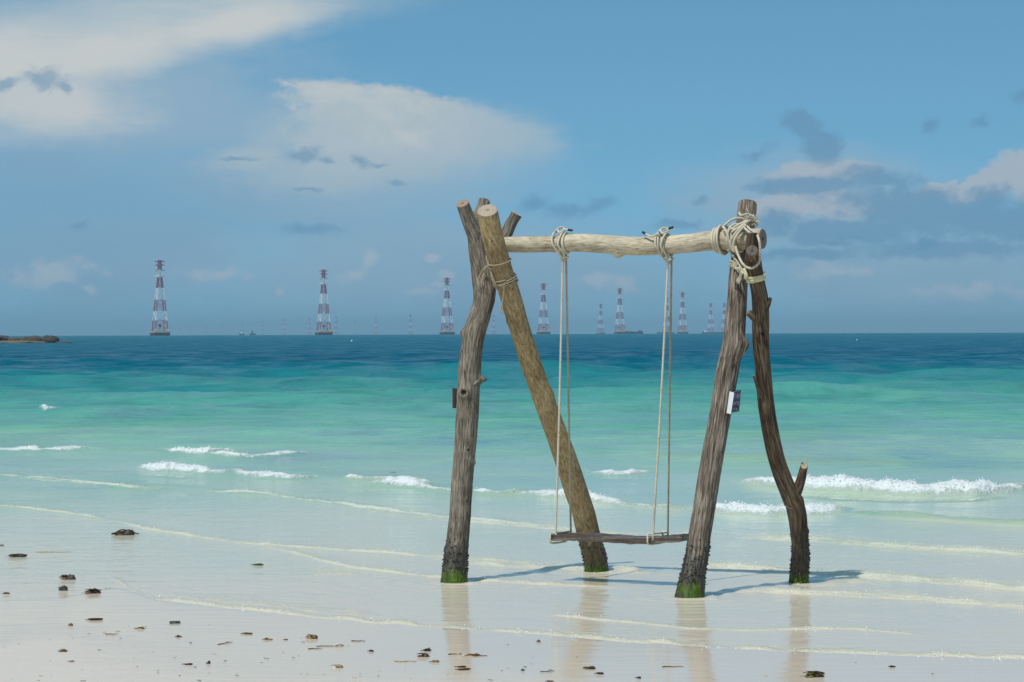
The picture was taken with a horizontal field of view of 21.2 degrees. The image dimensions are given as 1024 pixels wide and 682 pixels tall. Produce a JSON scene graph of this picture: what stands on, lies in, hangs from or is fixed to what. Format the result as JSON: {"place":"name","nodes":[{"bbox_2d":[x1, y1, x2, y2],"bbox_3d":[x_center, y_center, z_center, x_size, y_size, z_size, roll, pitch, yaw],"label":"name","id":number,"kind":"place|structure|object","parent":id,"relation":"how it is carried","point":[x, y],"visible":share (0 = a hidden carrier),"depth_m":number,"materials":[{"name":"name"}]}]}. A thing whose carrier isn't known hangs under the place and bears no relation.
{"place":"outdoors","nodes":[
{"label":"outdoors","id":0,"kind":"place"},
{"bbox_2d":[10,631,933,680],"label":"leaf litter","id":1,"kind":"object","parent":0,"point":[304,677],"visible":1,"depth_m":13.85,"materials":[{"name":"brown plant"}]},
{"bbox_2d":[0,333,1023,659],"bbox_3d":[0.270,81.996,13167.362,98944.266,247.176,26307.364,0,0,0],"label":"sea","id":2,"kind":"structure","parent":0,"point":[364,421],"depth_m":30.54,"materials":[{"name":"liquid"}]},
{"bbox_2d":[0,335,8,340],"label":"rock","id":3,"kind":"object","parent":2,"relation":"on","point":[3,338],"visible":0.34,"depth_m":541.39,"materials":[{"name":"grey stone"}]},
{"bbox_2d":[7,337,19,340],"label":"rock","id":4,"kind":"object","parent":2,"relation":"on","point":[13,339],"visible":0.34,"depth_m":538.98,"materials":[{"name":"grey stone"}]},
{"bbox_2d":[8,554,27,556],"bbox_3d":[-3.843,1.658,21.145,0.183,0.025,0.071,0,0,-5],"label":"seaweed clump","id":5,"kind":"object","parent":2,"relation":"on","point":[17,555],"visible":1,"depth_m":21.12,"materials":[{"name":"brown plant"}]},
{"bbox_2d":[0,341,46,342],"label":"rock","id":6,"kind":"object","parent":2,"relation":"on","point":[22,342],"visible":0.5,"depth_m":515.98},
{"bbox_2d":[19,336,28,340],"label":"rock","id":7,"kind":"object","parent":2,"relation":"on","point":[24,338],"visible":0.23,"depth_m":534.84,"materials":[{"name":"grey stone"}]},
{"bbox_2d":[28,335,41,340],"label":"rock","id":8,"kind":"object","parent":2,"relation":"on","point":[35,338],"visible":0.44,"depth_m":528.89,"materials":[{"name":"grey stone"}]},
{"bbox_2d":[41,335,59,342],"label":"rock","id":9,"kind":"object","parent":2,"relation":"on","point":[49,339],"visible":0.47,"depth_m":523.62,"materials":[{"name":"grey stone"}]},
{"bbox_2d":[58,585,67,590],"bbox_3d":[-3.022,1.659,18.369,0.076,0.036,0.038,0,0,1],"label":"seaweed clump","id":10,"kind":"object","parent":2,"relation":"on","point":[64,587],"visible":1,"depth_m":18.36,"materials":[{"name":"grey plant"}]},
{"bbox_2d":[60,574,75,579],"bbox_3d":[-3.126,1.656,19.199,0.122,0.036,0.065,0,0,6],"label":"seaweed clump","id":11,"kind":"object","parent":2,"relation":"on","point":[65,576],"visible":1,"depth_m":19.18,"materials":[{"name":"orange plant"}]},
{"bbox_2d":[111,529,138,534],"bbox_3d":[-3.317,1.637,23.400,0.243,0.048,0.106,0,0,-12],"label":"seaweed clump","id":12,"kind":"object","parent":2,"relation":"on","point":[125,532],"visible":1,"depth_m":23.37,"materials":[{"name":"orange plant"}]},
{"bbox_2d":[149,260,170,335],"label":"pylon","id":13,"kind":"object","parent":2,"relation":"on","point":[159,275],"visible":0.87,"depth_m":2720.50,"materials":[{"name":"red metal"}]},
{"bbox_2d":[315,269,332,334],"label":"pylon","id":14,"kind":"object","parent":2,"relation":"on","point":[323,283],"visible":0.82,"depth_m":3147.63,"materials":[{"name":"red metal"}]},
{"bbox_2d":[333,316,338,334],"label":"pylon","id":15,"kind":"object","parent":2,"relation":"on","point":[336,325],"visible":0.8,"depth_m":10773.38,"materials":[{"name":"white metal"}]},
{"bbox_2d":[373,316,378,334],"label":"pylon","id":16,"kind":"object","parent":2,"relation":"on","point":[375,325],"visible":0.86,"depth_m":10773.65,"materials":[{"name":"white metal"}]},
{"bbox_2d":[408,314,412,334],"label":"pylon","id":17,"kind":"object","parent":2,"relation":"on","point":[409,326],"visible":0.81,"depth_m":9954.74,"materials":[{"name":"white metal"}]},
{"bbox_2d":[439,278,454,333],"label":"pylon","id":18,"kind":"object","parent":2,"relation":"on","point":[446,281],"visible":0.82,"depth_m":3621.38,"materials":[{"name":"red metal"}]},
{"bbox_2d":[491,315,495,333],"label":"pylon","id":19,"kind":"object","parent":2,"relation":"on","point":[493,317],"visible":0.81,"depth_m":10149.25,"materials":[{"name":"white metal"}]},
{"bbox_2d":[10,406,1023,657],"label":"sea foam","id":20,"kind":"object","parent":2,"relation":"on","point":[602,530],"visible":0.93,"depth_m":25.98,"materials":[{"name":"white"}]},
{"bbox_2d":[536,283,550,333],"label":"pylon","id":21,"kind":"object","parent":2,"relation":"on","point":[543,286],"visible":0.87,"depth_m":4047.75,"materials":[{"name":"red metal"}]},
{"bbox_2d":[596,304,604,333],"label":"pylon","id":22,"kind":"object","parent":2,"relation":"on","point":[601,319],"visible":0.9,"depth_m":6848.68,"materials":[{"name":"white metal"}]},
{"bbox_2d":[614,288,624,333],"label":"pylon","id":23,"kind":"object","parent":2,"relation":"on","point":[621,317],"visible":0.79,"depth_m":4501.91,"materials":[{"name":"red metal"}]},
{"bbox_2d":[624,330,642,333],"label":"barge","id":24,"kind":"object","parent":2,"relation":"on","point":[634,332],"visible":0.94,"depth_m":4347.02,"materials":[{"name":"grey metal"}]},
{"bbox_2d":[662,297,669,332],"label":"pylon","id":25,"kind":"object","parent":2,"relation":"on","point":[668,328],"visible":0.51,"depth_m":5597.46,"materials":[{"name":"white metal"}]},
{"bbox_2d":[677,292,687,333],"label":"pylon","id":26,"kind":"object","parent":2,"relation":"on","point":[682,307],"visible":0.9,"depth_m":4964.92,"materials":[{"name":"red metal"}]},
{"bbox_2d":[707,303,713,331],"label":"pylon","id":27,"kind":"object","parent":2,"relation":"on","point":[710,313],"visible":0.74,"depth_m":6755.71,"materials":[{"name":"white metal"}]},
{"bbox_2d":[702,320,723,333],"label":"crane barge","id":28,"kind":"object","parent":2,"relation":"on","point":[706,332],"visible":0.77,"depth_m":5595.34,"materials":[{"name":"grey metal"}]},
{"bbox_2d":[721,303,725,331],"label":"pylon","id":29,"kind":"object","parent":2,"relation":"on","point":[724,310],"visible":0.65,"depth_m":6755.54,"materials":[{"name":"white metal"}]},
{"bbox_2d":[0,588,1023,681],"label":"beach sand","id":30,"kind":"structure","parent":0,"point":[41,632],"depth_m":14.54,"materials":[{"name":"white sand"}]},
{"bbox_2d":[83,588,100,593],"bbox_3d":[-2.798,1.663,18.186,0.142,0.035,0.059,0,0,0],"label":"seaweed clump","id":31,"kind":"object","parent":30,"relation":"on","point":[93,591],"visible":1,"depth_m":18.17,"materials":[{"name":"orange plant"}]},
{"bbox_2d":[85,618,102,619],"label":"fallen leaf","id":32,"kind":"object","parent":30,"relation":"on","point":[94,619],"visible":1,"depth_m":16.38,"materials":[{"name":"brown plant"}]},
{"bbox_2d":[307,634,317,638],"bbox_3d":[-1.131,1.665,15.393,0.075,0.026,0.040,0,0,-6],"label":"seaweed clump","id":33,"kind":"object","parent":30,"relation":"on","point":[312,636],"visible":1,"depth_m":15.38,"materials":[{"name":"brown plant"}]},
{"bbox_2d":[316,643,347,646],"bbox_3d":[-0.984,1.667,14.979,0.178,0.018,0.035,0,0,0],"label":"driftwood twig","id":34,"kind":"object","parent":30,"relation":"on","point":[340,644],"visible":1,"depth_m":14.98,"materials":[{"name":"wood"}]},
{"bbox_2d":[330,664,342,667],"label":"seaweed clump","id":35,"kind":"object","parent":30,"relation":"on","point":[338,666],"visible":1,"depth_m":14.01,"materials":[{"name":"beige plant"}]},
{"bbox_2d":[417,653,429,656],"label":"seaweed clump","id":36,"kind":"object","parent":30,"relation":"on","point":[424,655],"visible":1,"depth_m":14.49,"materials":[{"name":"orange plant"}]},
{"bbox_2d":[440,198,810,597],"bbox_3d":[0.746,0.375,18.805,2.377,2.781,1.440,0,0,34],"label":"swing gantry","id":37,"kind":"object","parent":30,"relation":"on","point":[742,241],"visible":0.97,"depth_m":18.77,"materials":[{"name":"brown wood"}]},
{"bbox_2d":[452,388,456,407],"bbox_3d":[-0.371,0.401,19.155,0.122,0.146,0.007,0,0,-41],"label":"sign back","id":38,"kind":"object","parent":37,"relation":"attached to","point":[454,396],"visible":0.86,"depth_m":19.12,"materials":[{"name":"black metal"}]},
{"bbox_2d":[549,226,687,544],"bbox_3d":[0.748,0.305,18.720,1.007,2.202,0.263,0,0,29],"label":"swing","id":39,"kind":"object","parent":37,"relation":"hanging from","point":[563,536],"visible":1,"depth_m":18.64,"materials":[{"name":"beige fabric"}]},
{"bbox_2d":[727,390,740,413],"bbox_3d":[1.482,0.405,18.116,0.041,0.157,0.157,0,0,38],"label":"fee sign","id":40,"kind":"object","parent":37,"relation":"attached to","point":[734,401],"visible":1,"depth_m":18.12,"materials":[{"name":"white paint"}]},
{"bbox_2d":[803,671,824,676],"bbox_3d":[1.501,1.660,13.625,0.124,0.029,0.061,0,0,-11],"label":"seaweed clump","id":41,"kind":"object","parent":30,"relation":"on","point":[815,674],"visible":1,"depth_m":13.61,"materials":[{"name":"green plant"}]},
{"bbox_2d":[0,0,1023,335],"label":"sky","id":42,"kind":"structure","parent":0,"point":[252,149],"materials":[{"name":"blue"}]}
]}

